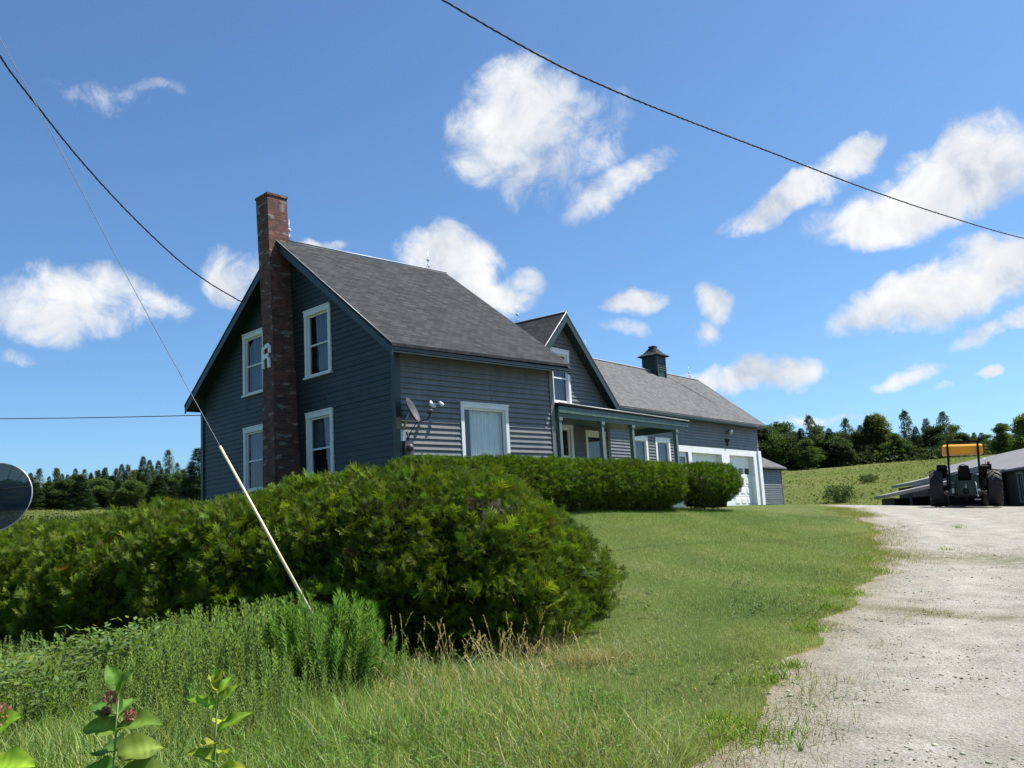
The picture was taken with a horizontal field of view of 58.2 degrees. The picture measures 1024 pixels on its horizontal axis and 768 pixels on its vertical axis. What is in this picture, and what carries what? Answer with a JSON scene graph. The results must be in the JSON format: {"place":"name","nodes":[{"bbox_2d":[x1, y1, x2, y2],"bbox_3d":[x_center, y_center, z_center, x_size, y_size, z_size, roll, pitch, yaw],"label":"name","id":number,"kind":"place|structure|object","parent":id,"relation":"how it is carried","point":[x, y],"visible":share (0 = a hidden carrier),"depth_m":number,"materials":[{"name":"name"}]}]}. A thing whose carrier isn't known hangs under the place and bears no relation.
{"place":"outdoors","nodes":[
{"label":"outdoors","id":0,"kind":"place"},
{"bbox_2d":[20,453,992,519],"bbox_3d":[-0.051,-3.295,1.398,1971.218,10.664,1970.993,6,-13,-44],"label":"field","id":1,"kind":"structure","parent":0,"point":[819,488],"depth_m":90.51,"materials":[{"name":"green plant"}]},
{"bbox_2d":[28,482,48,509],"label":"spruce tree","id":2,"kind":"object","parent":1,"relation":"on","point":[36,494],"visible":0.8,"depth_m":106.54,"materials":[{"name":"green plant"}]},
{"bbox_2d":[33,468,44,487],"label":"thin tree","id":3,"kind":"object","parent":1,"relation":"on","point":[39,471],"visible":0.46,"depth_m":122.99,"materials":[{"name":"green plant"}]},
{"bbox_2d":[32,481,54,508],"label":"bushy tree","id":4,"kind":"object","parent":1,"relation":"on","point":[46,487],"visible":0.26,"depth_m":109.44,"materials":[{"name":"green plant"}]},
{"bbox_2d":[4,511,104,530],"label":"thicket","id":5,"kind":"object","parent":1,"relation":"on","point":[71,518],"visible":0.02,"depth_m":65.97,"materials":[{"name":"green plant"}]},
{"bbox_2d":[49,468,60,481],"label":"thin tree","id":6,"kind":"object","parent":1,"relation":"on","point":[56,471],"visible":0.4,"depth_m":115.47,"materials":[{"name":"green plant"}]},
{"bbox_2d":[44,479,77,508],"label":"bushy tree","id":7,"kind":"object","parent":1,"relation":"on","point":[56,489],"visible":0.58,"depth_m":107.54,"materials":[{"name":"green plant"}]},
{"bbox_2d":[48,479,84,507],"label":"bushy tree","id":8,"kind":"object","parent":1,"relation":"on","point":[67,484],"visible":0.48,"depth_m":107.30,"materials":[{"name":"green plant"}]},
{"bbox_2d":[58,475,97,510],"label":"spruce tree","id":9,"kind":"object","parent":1,"relation":"on","point":[74,488],"visible":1,"depth_m":104.16,"materials":[{"name":"green plant"}]},
{"bbox_2d":[78,477,114,507],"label":"broadleaf tree","id":10,"kind":"object","parent":1,"relation":"on","point":[99,487],"visible":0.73,"depth_m":107.87,"materials":[{"name":"green plant"}]},
{"bbox_2d":[103,476,127,505],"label":"spruce tree","id":11,"kind":"object","parent":1,"relation":"on","point":[113,480],"visible":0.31,"depth_m":113.53,"materials":[{"name":"green plant"}]},
{"bbox_2d":[105,480,127,508],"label":"spruce tree","id":12,"kind":"object","parent":1,"relation":"on","point":[118,483],"visible":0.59,"depth_m":106.57,"materials":[{"name":"green plant"}]},
{"bbox_2d":[117,464,124,480],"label":"spruce tree","id":13,"kind":"object","parent":1,"relation":"on","point":[122,470],"visible":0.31,"depth_m":126.94,"materials":[{"name":"green plant"}]},
{"bbox_2d":[122,464,133,482],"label":"thin tree","id":14,"kind":"object","parent":1,"relation":"on","point":[128,469],"visible":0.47,"depth_m":120.56,"materials":[{"name":"green plant"}]},
{"bbox_2d":[112,480,148,508],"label":"broadleaf tree","id":15,"kind":"object","parent":1,"relation":"on","point":[130,491],"visible":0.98,"depth_m":104.23,"materials":[{"name":"green plant"}]},
{"bbox_2d":[128,469,143,480],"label":"broadleaf tree","id":16,"kind":"object","parent":1,"relation":"on","point":[136,472],"visible":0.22,"depth_m":124.14,"materials":[{"name":"green plant"}]},
{"bbox_2d":[130,476,149,505],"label":"spruce tree","id":17,"kind":"object","parent":1,"relation":"on","point":[142,479],"visible":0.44,"depth_m":113.40,"materials":[{"name":"green plant"}]},
{"bbox_2d":[136,456,151,483],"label":"spruce tree","id":18,"kind":"object","parent":1,"relation":"on","point":[146,472],"visible":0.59,"depth_m":119.13,"materials":[{"name":"green plant"}]},
{"bbox_2d":[139,480,156,500],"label":"bushy tree","id":19,"kind":"object","parent":1,"relation":"on","point":[149,482],"visible":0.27,"depth_m":113.51,"materials":[{"name":"green plant"}]},
{"bbox_2d":[149,465,156,480],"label":"thin tree","id":20,"kind":"object","parent":1,"relation":"on","point":[152,473],"visible":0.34,"depth_m":125.54,"materials":[{"name":"green plant"}]},
{"bbox_2d":[145,474,168,504],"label":"spruce tree","id":21,"kind":"object","parent":1,"relation":"on","point":[157,485],"visible":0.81,"depth_m":109.78,"materials":[{"name":"green plant"}]},
{"bbox_2d":[152,460,161,481],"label":"spruce tree","id":22,"kind":"object","parent":1,"relation":"on","point":[157,464],"visible":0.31,"depth_m":127.88,"materials":[{"name":"green plant"}]},
{"bbox_2d":[154,474,176,503],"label":"bushy tree","id":23,"kind":"object","parent":1,"relation":"on","point":[166,478],"visible":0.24,"depth_m":112.24,"materials":[{"name":"green plant"}]},
{"bbox_2d":[161,449,174,490],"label":"thin tree","id":24,"kind":"object","parent":1,"relation":"on","point":[167,463],"visible":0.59,"depth_m":118.28,"materials":[{"name":"green plant"}]},
{"bbox_2d":[164,480,181,500],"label":"spruce tree","id":25,"kind":"object","parent":1,"relation":"on","point":[170,493],"visible":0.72,"depth_m":105.68,"materials":[{"name":"green plant"}]},
{"bbox_2d":[167,471,183,487],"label":"broadleaf tree","id":26,"kind":"object","parent":1,"relation":"on","point":[174,475],"visible":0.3,"depth_m":115.52,"materials":[{"name":"green plant"}]},
{"bbox_2d":[174,448,200,503],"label":"spruce tree","id":27,"kind":"object","parent":1,"relation":"on","point":[187,492],"visible":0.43,"depth_m":73.35,"materials":[{"name":"green plant"}]},
{"bbox_2d":[37,437,1019,507],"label":"undergrowth","id":28,"kind":"object","parent":1,"relation":"on","point":[928,453],"visible":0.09,"depth_m":118.84,"materials":[{"name":"green plant"}]},
{"bbox_2d":[757,429,773,460],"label":"bushy tree","id":29,"kind":"object","parent":1,"relation":"on","point":[761,433],"visible":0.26,"depth_m":122.08,"materials":[{"name":"green plant"}]},
{"bbox_2d":[757,431,775,469],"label":"spruce tree","id":30,"kind":"object","parent":1,"relation":"on","point":[763,451],"visible":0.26,"depth_m":121.13,"materials":[{"name":"green plant"}]},
{"bbox_2d":[760,440,780,469],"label":"broadleaf tree","id":31,"kind":"object","parent":1,"relation":"on","point":[774,459],"visible":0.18,"depth_m":121.05,"materials":[{"name":"green plant"}]},
{"bbox_2d":[761,457,786,504],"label":"shed","id":32,"kind":"structure","parent":1,"relation":"on","point":[773,487],"depth_m":51.35,"materials":[{"name":"grey wood"}]},
{"bbox_2d":[757,425,791,469],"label":"broadleaf tree","id":33,"kind":"object","parent":1,"relation":"on","point":[778,446],"visible":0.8,"depth_m":121.00,"materials":[{"name":"green plant"}]},
{"bbox_2d":[771,421,795,469],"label":"broadleaf tree","id":34,"kind":"object","parent":1,"relation":"on","point":[781,427],"visible":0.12,"depth_m":133.95,"materials":[{"name":"green plant"}]},
{"bbox_2d":[778,433,801,469],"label":"bushy tree","id":35,"kind":"object","parent":1,"relation":"on","point":[788,452],"visible":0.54,"depth_m":121.58,"materials":[{"name":"green plant"}]},
{"bbox_2d":[780,430,803,447],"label":"bushy tree","id":36,"kind":"object","parent":1,"relation":"on","point":[793,433],"visible":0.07,"depth_m":129.54,"materials":[{"name":"green plant"}]},
{"bbox_2d":[795,428,805,468],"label":"spruce tree","id":37,"kind":"object","parent":1,"relation":"on","point":[800,431],"visible":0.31,"depth_m":128.77,"materials":[{"name":"green plant"}]},
{"bbox_2d":[795,438,827,468],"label":"broadleaf tree","id":38,"kind":"object","parent":1,"relation":"on","point":[808,457],"visible":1,"depth_m":118.53,"materials":[{"name":"green plant"}]},
{"bbox_2d":[802,415,820,454],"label":"thin tree","id":39,"kind":"object","parent":1,"relation":"on","point":[809,424],"visible":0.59,"depth_m":124.52,"materials":[{"name":"green plant"}]},
{"bbox_2d":[800,425,838,466],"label":"broadleaf tree","id":40,"kind":"object","parent":1,"relation":"on","point":[820,441],"visible":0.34,"depth_m":123.94,"materials":[{"name":"green plant"}]},
{"bbox_2d":[818,427,845,466],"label":"spruce tree","id":41,"kind":"object","parent":1,"relation":"on","point":[829,432],"visible":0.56,"depth_m":122.57,"materials":[{"name":"green plant"}]},
{"bbox_2d":[823,436,853,466],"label":"bushy tree","id":42,"kind":"object","parent":1,"relation":"on","point":[829,445],"visible":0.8,"depth_m":119.13,"materials":[{"name":"green plant"}]},
{"bbox_2d":[820,483,857,501],"bbox_3d":[21.791,7.304,61.392,2.437,1.432,2.425,6,-13,-44],"label":"bush","id":43,"kind":"object","parent":1,"relation":"on","point":[846,492],"visible":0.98,"depth_m":61.07,"materials":[{"name":"green plant"}]},
{"bbox_2d":[828,430,853,464],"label":"bushy tree","id":44,"kind":"object","parent":1,"relation":"on","point":[840,434],"visible":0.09,"depth_m":126.46,"materials":[{"name":"green plant"}]},
{"bbox_2d":[829,440,858,465],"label":"bushy tree","id":45,"kind":"object","parent":1,"relation":"on","point":[842,453],"visible":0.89,"depth_m":118.32,"materials":[{"name":"green plant"}]},
{"bbox_2d":[839,417,852,438],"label":"thin tree","id":46,"kind":"object","parent":1,"relation":"on","point":[845,424],"visible":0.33,"depth_m":135.74,"materials":[{"name":"green plant"}]},
{"bbox_2d":[846,429,880,464],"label":"bushy tree","id":47,"kind":"object","parent":1,"relation":"on","point":[858,435],"visible":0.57,"depth_m":123.06,"materials":[{"name":"green plant"}]},
{"bbox_2d":[857,472,878,482],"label":"bush","id":48,"kind":"object","parent":1,"relation":"on","point":[871,478],"visible":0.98,"depth_m":79.16,"materials":[{"name":"green plant"}]},
{"bbox_2d":[860,415,889,463],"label":"spruce tree","id":49,"kind":"object","parent":1,"relation":"on","point":[867,417],"visible":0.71,"depth_m":123.15,"materials":[{"name":"green plant"}]},
{"bbox_2d":[858,412,892,450],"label":"broadleaf tree","id":50,"kind":"object","parent":1,"relation":"on","point":[879,423],"visible":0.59,"depth_m":123.57,"materials":[{"name":"green plant"}]},
{"bbox_2d":[878,433,914,460],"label":"broadleaf tree","id":51,"kind":"object","parent":1,"relation":"on","point":[899,444],"visible":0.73,"depth_m":120.31,"materials":[{"name":"green plant"}]},
{"bbox_2d":[898,409,915,438],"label":"thin tree","id":52,"kind":"object","parent":1,"relation":"on","point":[904,413],"visible":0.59,"depth_m":128.96,"materials":[{"name":"green plant"}]},
{"bbox_2d":[910,426,925,460],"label":"spruce tree","id":53,"kind":"object","parent":1,"relation":"on","point":[914,434],"visible":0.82,"depth_m":122.34,"materials":[{"name":"green plant"}]},
{"bbox_2d":[919,418,931,459],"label":"spruce tree","id":54,"kind":"object","parent":1,"relation":"on","point":[925,422],"visible":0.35,"depth_m":125.42,"materials":[{"name":"green plant"}]},
{"bbox_2d":[921,424,950,458],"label":"bushy tree","id":55,"kind":"object","parent":1,"relation":"on","point":[935,432],"visible":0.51,"depth_m":122.17,"materials":[{"name":"green plant"}]},
{"bbox_2d":[931,440,950,458],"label":"broadleaf tree","id":56,"kind":"object","parent":1,"relation":"on","point":[940,443],"visible":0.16,"depth_m":120.06,"materials":[{"name":"green plant"}]},
{"bbox_2d":[935,411,953,441],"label":"thin tree","id":57,"kind":"object","parent":1,"relation":"on","point":[941,416],"visible":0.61,"depth_m":132.86,"materials":[{"name":"green plant"}]},
{"bbox_2d":[874,448,1023,506],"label":"shed","id":58,"kind":"structure","parent":1,"relation":"on","point":[1010,465],"depth_m":47.38,"materials":[{"name":"metal"}]},
{"bbox_2d":[1016,471,1023,501],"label":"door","id":59,"kind":"structure","parent":58,"relation":"in","point":[1020,476],"depth_m":43.74,"materials":[{"name":"grey paint"}]},
{"bbox_2d":[945,423,961,440],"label":"broadleaf tree","id":60,"kind":"object","parent":1,"relation":"on","point":[955,429],"visible":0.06,"depth_m":133.71,"materials":[{"name":"green plant"}]},
{"bbox_2d":[952,431,972,443],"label":"bushy tree","id":61,"kind":"object","parent":1,"relation":"on","point":[963,436],"visible":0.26,"depth_m":121.96,"materials":[{"name":"green plant"}]},
{"bbox_2d":[977,432,994,454],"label":"spruce tree","id":62,"kind":"object","parent":1,"relation":"on","point":[981,435],"visible":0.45,"depth_m":121.41,"materials":[{"name":"green plant"}]},
{"bbox_2d":[990,423,1015,454],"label":"broadleaf tree","id":63,"kind":"object","parent":1,"relation":"on","point":[1000,445],"visible":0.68,"depth_m":97.29,"materials":[{"name":"green plant"}]},
{"bbox_2d":[1006,413,1023,451],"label":"broadleaf tree","id":64,"kind":"object","parent":1,"relation":"on","point":[1017,430],"visible":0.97,"depth_m":91.59,"materials":[{"name":"green plant"}]},
{"bbox_2d":[0,504,1023,767],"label":"lawn","id":65,"kind":"structure","parent":0,"point":[800,510],"depth_m":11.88,"materials":[{"name":"green plant"}]},
{"bbox_2d":[0,463,32,530],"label":"dish","id":66,"kind":"object","parent":65,"relation":"on","point":[16,491],"visible":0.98,"depth_m":36.37,"materials":[{"name":"black metal"}]},
{"bbox_2d":[0,703,36,767],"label":"milkweed","id":67,"kind":"object","parent":65,"relation":"on","point":[15,757],"visible":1,"depth_m":3.48,"materials":[{"name":"green plant"}]},
{"bbox_2d":[82,663,168,767],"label":"milkweed","id":68,"kind":"object","parent":65,"relation":"on","point":[139,749],"visible":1,"depth_m":3.88,"materials":[{"name":"green plant"}]},
{"bbox_2d":[0,39,324,637],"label":"guy wire","id":69,"kind":"object","parent":65,"relation":"attached to","point":[114,252],"visible":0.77,"depth_m":10.92,"materials":[{"name":"metal"}]},
{"bbox_2d":[219,446,319,627],"bbox_3d":[-2.517,1.551,9.497,1.281,1.947,0.036,-7,-10,23],"label":"guy guard","id":70,"kind":"object","parent":69,"relation":"attached to","point":[264,527],"visible":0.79,"depth_m":9.50,"materials":[{"name":"white plastic"}]},
{"bbox_2d":[186,667,255,767],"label":"milkweed","id":71,"kind":"object","parent":65,"relation":"on","point":[218,685],"visible":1,"depth_m":4.28,"materials":[{"name":"green plant"}]},
{"bbox_2d":[0,459,630,648],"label":"hedge","id":72,"kind":"object","parent":65,"relation":"on","point":[449,549],"visible":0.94,"depth_m":11.31,"materials":[{"name":"green plant"}]},
{"bbox_2d":[246,587,392,699],"bbox_3d":[-1.785,2.428,8.456,1.384,1.114,1.369,6,-13,-44],"label":"weed clump","id":73,"kind":"object","parent":65,"relation":"on","point":[354,635],"visible":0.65,"depth_m":8.25,"materials":[{"name":"green plant"}]},
{"bbox_2d":[0,588,650,767],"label":"weeds","id":74,"kind":"object","parent":65,"relation":"on","point":[207,650],"visible":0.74,"depth_m":7.66,"materials":[{"name":"green plant"}]},
{"bbox_2d":[343,618,407,686],"bbox_3d":[-1.308,2.579,8.609,0.688,0.743,0.597,-4,-9,6],"label":"weed clump","id":75,"kind":"object","parent":65,"relation":"on","point":[393,648],"visible":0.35,"depth_m":8.64,"materials":[{"name":"green plant"}]},
{"bbox_2d":[184,192,688,507],"bbox_3d":[-1.843,0.218,27.884,12.962,9.610,10.308,6,-13,-44],"label":"farmhouse","id":76,"kind":"object","parent":65,"relation":"on","point":[324,359],"visible":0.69,"depth_m":23.22,"materials":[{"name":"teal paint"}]},
{"bbox_2d":[0,415,200,418],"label":"back wire","id":77,"kind":"object","parent":76,"relation":"attached to","point":[98,417],"visible":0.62,"depth_m":28.97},
{"bbox_2d":[241,328,262,397],"bbox_3d":[-6.839,-0.554,25.134,0.590,1.755,1.220,6,-13,-44],"label":"window","id":78,"kind":"structure","parent":76,"relation":"in","point":[252,342],"depth_m":25.24,"materials":[{"name":"white paint"}]},
{"bbox_2d":[242,424,262,492],"bbox_3d":[-6.696,2.008,24.720,0.590,1.755,1.220,6,-13,-44],"label":"window","id":79,"kind":"structure","parent":76,"relation":"in","point":[252,435],"depth_m":24.92,"materials":[{"name":"white paint"}]},
{"bbox_2d":[302,302,333,379],"bbox_3d":[-4.644,-1.032,22.940,0.590,1.755,1.220,6,-13,-44],"label":"window","id":80,"kind":"structure","parent":76,"relation":"in","point":[317,320],"depth_m":22.99,"materials":[{"name":"white paint"}]},
{"bbox_2d":[304,407,334,477],"bbox_3d":[-4.501,1.531,22.525,0.590,1.755,1.220,6,-13,-44],"label":"window","id":81,"kind":"structure","parent":76,"relation":"in","point":[320,454],"depth_m":22.69,"materials":[{"name":"white paint"}]},
{"bbox_2d":[403,431,413,456],"bbox_3d":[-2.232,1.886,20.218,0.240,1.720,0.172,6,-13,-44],"label":"electric meter","id":82,"kind":"object","parent":76,"relation":"attached to","point":[408,446],"visible":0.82,"depth_m":20.25,"materials":[{"name":"grey paint"}]},
{"bbox_2d":[400,398,432,440],"bbox_3d":[-2.086,1.205,20.170,0.590,1.831,0.643,2,-10,-28],"label":"satellite dish","id":83,"kind":"object","parent":76,"relation":"attached to","point":[413,411],"visible":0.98,"depth_m":20.28,"materials":[{"name":"grey paint"}]},
{"bbox_2d":[429,400,443,407],"bbox_3d":[-1.753,0.451,20.984,0.432,0.146,0.212,6,-13,-44],"label":"floodlight","id":84,"kind":"object","parent":76,"relation":"attached to","point":[432,404],"visible":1,"depth_m":21.03,"materials":[{"name":"white paint"}]},
{"bbox_2d":[459,401,510,471],"bbox_3d":[-0.787,1.333,22.240,1.620,1.685,0.590,6,-13,-44],"label":"window","id":85,"kind":"structure","parent":76,"relation":"in","point":[484,426],"depth_m":22.35,"materials":[{"name":"white paint"}]},
{"bbox_2d":[550,347,572,403],"bbox_3d":[1.284,-0.200,28.062,1.060,1.695,0.590,8,-15,-51],"label":"window","id":86,"kind":"structure","parent":76,"relation":"in","point":[561,381],"depth_m":28.15,"materials":[{"name":"white paint"}]},
{"bbox_2d":[556,425,574,458],"bbox_3d":[1.415,2.316,27.585,0.460,2.420,1.080,-10,-12,37],"label":"porch door","id":87,"kind":"structure","parent":76,"relation":"in","point":[567,430],"depth_m":27.84,"materials":[{"name":"white paint"}]},
{"bbox_2d":[584,430,606,458],"bbox_3d":[2.479,2.419,28.985,1.180,1.835,0.590,8,-15,-51],"label":"window","id":88,"kind":"structure","parent":76,"relation":"in","point":[592,443],"depth_m":29.01,"materials":[{"name":"white paint"}]},
{"bbox_2d":[341,583,733,767],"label":"dry seed grass","id":89,"kind":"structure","parent":65,"relation":"on","point":[496,683],"depth_m":6.77,"materials":[{"name":"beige plant"}]},
{"bbox_2d":[387,452,689,511],"bbox_3d":[0.963,2.287,19.449,8.656,1.624,1.723,6,-13,-44],"label":"hedge","id":90,"kind":"object","parent":65,"relation":"on","point":[592,484],"visible":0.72,"depth_m":19.51,"materials":[{"name":"green plant"}]},
{"bbox_2d":[585,345,765,506],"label":"garage barn","id":91,"kind":"structure","parent":65,"relation":"on","point":[720,428],"depth_m":42.00,"materials":[{"name":"grey wood"}]},
{"bbox_2d":[635,436,648,477],"bbox_3d":[4.972,3.120,36.778,1.230,2.065,0.590,8,-15,-51],"label":"window","id":92,"kind":"structure","parent":91,"relation":"in","point":[641,442],"depth_m":37.03,"materials":[{"name":"white paint"}]},
{"bbox_2d":[655,437,670,461],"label":"window","id":93,"kind":"structure","parent":91,"relation":"in","point":[663,451],"depth_m":38.38,"materials":[{"name":"white paint"}]},
{"bbox_2d":[679,452,686,464],"bbox_3d":[7.215,4.112,39.471,0.340,2.370,0.870,-10,-12,37],"label":"entry door","id":94,"kind":"structure","parent":91,"relation":"in","point":[682,455],"depth_m":39.74,"materials":[{"name":"white paint"}]},
{"bbox_2d":[692,453,716,473],"bbox_3d":[8.594,4.313,41.187,2.950,2.370,0.050,8,-15,-51],"label":"garage door","id":95,"kind":"structure","parent":91,"relation":"in","point":[695,457],"depth_m":41.45,"materials":[{"name":"white paint"}]},
{"bbox_2d":[729,456,752,505],"bbox_3d":[10.781,4.655,44.058,0.220,2.370,2.700,-10,-12,37],"label":"garage door","id":96,"kind":"structure","parent":91,"relation":"in","point":[742,463],"depth_m":44.47,"materials":[{"name":"white paint"}]},
{"bbox_2d":[679,460,743,509],"bbox_3d":[4.810,2.550,23.080,2.332,1.284,1.685,6,-13,-44],"label":"hedge","id":97,"kind":"object","parent":65,"relation":"on","point":[720,484],"visible":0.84,"depth_m":22.65,"materials":[{"name":"green plant"}]},
{"bbox_2d":[0,0,1023,486],"label":"sky","id":98,"kind":"structure","parent":0,"point":[411,132],"materials":[{"name":"blue"}]},
{"bbox_2d":[441,0,1023,238],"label":"overhead cable","id":99,"kind":"object","parent":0,"point":[523,46],"visible":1,"depth_m":15.28,"materials":[{"name":"black rubber"}]},
{"bbox_2d":[693,505,1023,767],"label":"gravel drive","id":100,"kind":"structure","parent":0,"point":[963,718],"depth_m":8.48,"materials":[{"name":"grey gravel"}]},
{"bbox_2d":[710,542,1023,767],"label":"gravel stones","id":101,"kind":"object","parent":100,"relation":"on","point":[935,744],"visible":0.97,"depth_m":7.64,"materials":[{"name":"grey gravel"}]},
{"bbox_2d":[929,440,1003,506],"bbox_3d":[18.558,3.750,37.880,2.674,2.732,3.557,-7,-10,23],"label":"tractor","id":102,"kind":"object","parent":100,"relation":"on","point":[962,488],"visible":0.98,"depth_m":36.95,"materials":[{"name":"rubber"}]},
{"bbox_3d":[-8.230,-0.553,12.097,0.300,9.701,0.300,6,-13,-44],"label":"utility pole","id":103,"kind":"object","parent":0,"visible":0},
{"bbox_2d":[0,55,240,301],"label":"service cable","id":104,"kind":"object","parent":103,"relation":"attached to","point":[42,112],"visible":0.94,"depth_m":19.33,"materials":[{"name":"black rubber"}]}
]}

